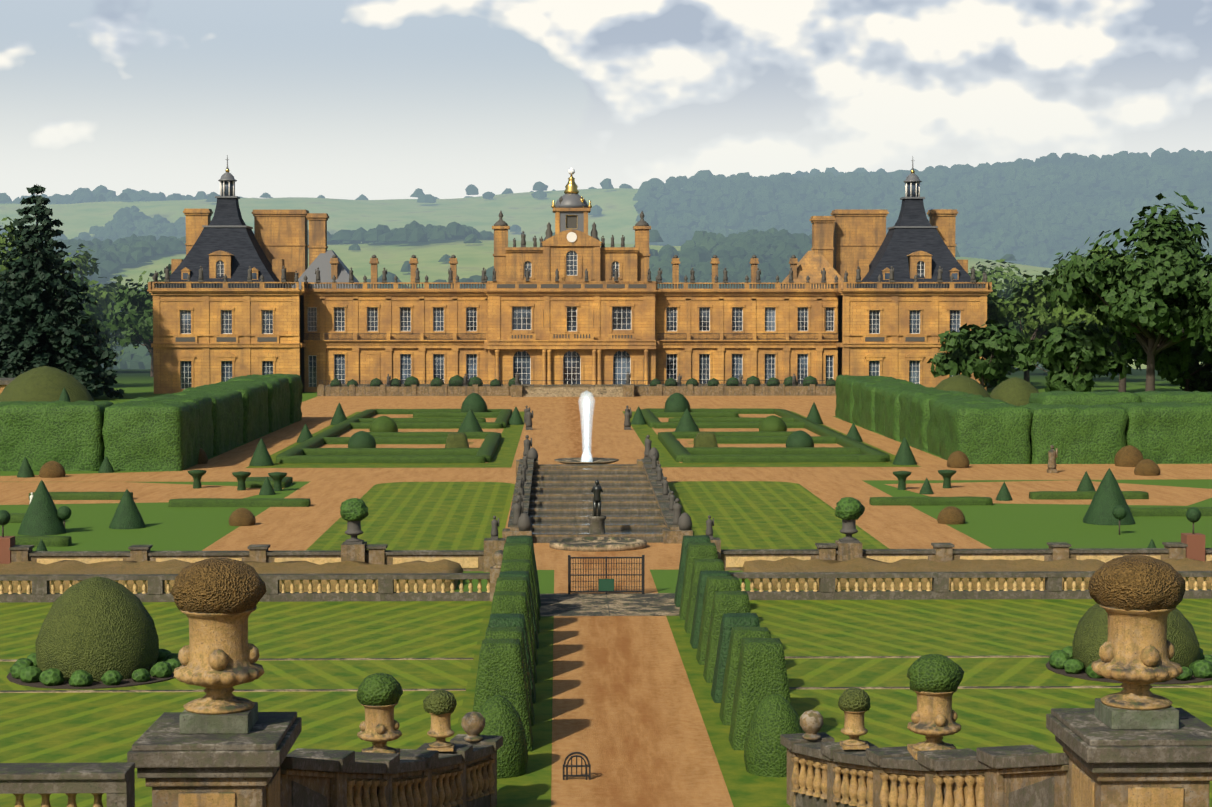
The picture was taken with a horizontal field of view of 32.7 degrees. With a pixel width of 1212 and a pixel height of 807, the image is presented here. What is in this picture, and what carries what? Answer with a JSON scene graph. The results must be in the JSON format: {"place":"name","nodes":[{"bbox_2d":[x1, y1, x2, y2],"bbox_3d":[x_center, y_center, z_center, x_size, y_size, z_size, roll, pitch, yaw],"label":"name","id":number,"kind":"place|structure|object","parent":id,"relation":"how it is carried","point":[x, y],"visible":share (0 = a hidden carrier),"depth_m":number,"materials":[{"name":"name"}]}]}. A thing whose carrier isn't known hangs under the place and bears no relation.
{"place":"outdoors","nodes":[
{"label":"outdoors","id":0,"kind":"place"},
{"bbox_2d":[0,168,1211,797],"bbox_3d":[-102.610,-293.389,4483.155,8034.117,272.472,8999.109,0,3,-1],"label":"terrain","id":1,"kind":"structure","parent":0,"point":[994,526],"depth_m":406.43,"materials":[{"name":"green plant"}]},
{"bbox_2d":[0,378,14,393],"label":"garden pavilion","id":2,"kind":"structure","parent":1,"relation":"on","point":[4,382],"depth_m":193.40,"materials":[{"name":"stone"}]},
{"bbox_2d":[147,155,992,393],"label":"mansion","id":3,"kind":"structure","parent":1,"relation":"on","point":[857,293],"depth_m":281.43,"materials":[{"name":"stone"}]},
{"bbox_2d":[317,372,835,396],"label":"terrace wall","id":4,"kind":"structure","parent":1,"relation":"on","point":[457,385],"depth_m":269.23,"materials":[{"name":"stone"}]},
{"bbox_2d":[0,481,1211,806],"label":"garden lawns","id":5,"kind":"structure","parent":1,"relation":"on","point":[318,661],"depth_m":66.80,"materials":[{"name":"plant"}]},
{"bbox_2d":[7,535,1211,778],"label":"clipped hedges","id":6,"kind":"object","parent":5,"relation":"on","point":[97,631],"visible":0.92,"depth_m":61.69,"materials":[{"name":"green plant"}]},
{"bbox_2d":[0,396,1211,806],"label":"gravel garden paths","id":7,"kind":"structure","parent":1,"relation":"on","point":[628,720],"depth_m":114.37,"materials":[{"name":"brown gravel"}]},
{"bbox_2d":[246,411,920,467],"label":"parterre beds","id":8,"kind":"object","parent":7,"relation":"on","point":[504,455],"visible":0.25,"depth_m":168.88,"materials":[{"name":"green plant"}]},
{"bbox_2d":[249,393,916,465],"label":"parterre box hedges","id":9,"kind":"object","parent":8,"relation":"on","point":[468,419],"visible":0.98,"depth_m":172.99,"materials":[{"name":"green plant"}]},
{"bbox_2d":[502,391,692,551],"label":"cascade fountain","id":10,"kind":"object","parent":7,"relation":"on","point":[586,503],"visible":1,"depth_m":109.87,"materials":[{"name":"stone"}]},
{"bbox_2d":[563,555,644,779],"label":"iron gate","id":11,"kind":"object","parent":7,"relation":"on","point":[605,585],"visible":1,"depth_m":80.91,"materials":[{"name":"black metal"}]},
{"bbox_2d":[0,148,1211,368],"bbox_3d":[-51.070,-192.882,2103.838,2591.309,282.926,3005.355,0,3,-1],"label":"wooded hills","id":12,"kind":"structure","parent":1,"relation":"on","point":[1046,200],"depth_m":2624.15,"materials":[{"name":"green plant"}]},
{"bbox_2d":[0,366,1211,470],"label":"tall hedges","id":13,"kind":"object","parent":1,"relation":"on","point":[66,421],"visible":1,"depth_m":150.12,"materials":[{"name":"green plant"}]},
{"bbox_2d":[0,497,1211,602],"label":"retaining wall","id":14,"kind":"structure","parent":1,"relation":"on","point":[849,512],"depth_m":79.80,"materials":[{"name":"stone"}]},
{"bbox_2d":[0,445,1211,563],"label":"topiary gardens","id":15,"kind":"object","parent":1,"relation":"on","point":[41,518],"visible":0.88,"depth_m":116.92,"materials":[{"name":"green plant"}]},
{"bbox_2d":[0,554,1211,592],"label":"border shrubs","id":16,"kind":"object","parent":1,"relation":"on","point":[787,564],"visible":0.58,"depth_m":84.37,"materials":[{"name":"beige stone"}]},
{"bbox_2d":[0,184,1211,392],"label":"tree","id":17,"kind":"object","parent":1,"relation":"on","point":[1179,278],"depth_m":242.36,"materials":[{"name":"green plant"}]},
{"bbox_2d":[0,184,1211,397],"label":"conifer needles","id":18,"kind":"object","parent":17,"relation":"attached to","point":[32,322],"visible":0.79,"depth_m":256.03,"materials":[{"name":"green plant"}]},
{"bbox_2d":[0,217,1211,391],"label":"tree leaves","id":19,"kind":"object","parent":17,"relation":"attached to","point":[1029,301],"visible":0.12,"depth_m":287.60,"materials":[{"name":"green plant"}]},
{"bbox_2d":[0,0,1211,200],"label":"sky","id":20,"kind":"structure","parent":0,"point":[332,99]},
{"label":"ground","id":21,"kind":"structure","parent":0,"visible":0},
{"bbox_2d":[0,698,1211,806],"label":"terrace walls","id":22,"kind":"structure","parent":21,"relation":"on","point":[1113,757],"depth_m":31.80,"materials":[{"name":"stone"}]},
{"bbox_2d":[171,558,266,714],"bbox_3d":[-5.963,3.529,31.698,1.421,2.318,1.392,-2,3,-30],"label":"urn","id":23,"kind":"object","parent":22,"relation":"on","point":[216,600],"visible":1,"depth_m":31.29,"materials":[{"name":"stone"}]},
{"bbox_2d":[357,673,402,753],"bbox_3d":[-4.271,5.892,38.998,0.879,1.601,0.875,0,3,-1],"label":"urn","id":24,"kind":"object","parent":22,"relation":"on","point":[379,695],"visible":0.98,"depth_m":38.74,"materials":[{"name":"stone"}]},
{"bbox_2d":[423,690,456,751],"bbox_3d":[-3.483,6.621,43.269,0.703,1.246,0.729,0,3,-1],"label":"urn","id":25,"kind":"object","parent":22,"relation":"on","point":[439,706],"visible":1,"depth_m":43.07,"materials":[{"name":"stone"}]},
{"bbox_2d":[0,757,984,806],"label":"balusters","id":26,"kind":"object","parent":22,"relation":"on","point":[445,793],"visible":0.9,"depth_m":39.43,"materials":[{"name":"stone"}]},
{"bbox_2d":[838,688,870,749],"bbox_3d":[5.228,6.611,43.497,0.687,1.246,0.738,0,3,-1],"label":"urn","id":27,"kind":"object","parent":22,"relation":"on","point":[854,704],"visible":1,"depth_m":43.27,"materials":[{"name":"stone"}]},
{"bbox_2d":[907,654,963,759],"bbox_3d":[6.266,5.720,39.212,1.085,1.926,1.074,0,3,-1],"label":"urn","id":28,"kind":"object","parent":22,"relation":"on","point":[935,681],"visible":0.98,"depth_m":38.92,"materials":[{"name":"stone"}]},
{"bbox_2d":[1088,555,1185,709],"bbox_3d":[8.229,3.516,31.997,1.436,2.318,1.485,0,3,-1],"label":"urn","id":29,"kind":"object","parent":22,"relation":"on","point":[1138,598],"visible":1,"depth_m":31.62,"materials":[{"name":"stone"}]}
]}

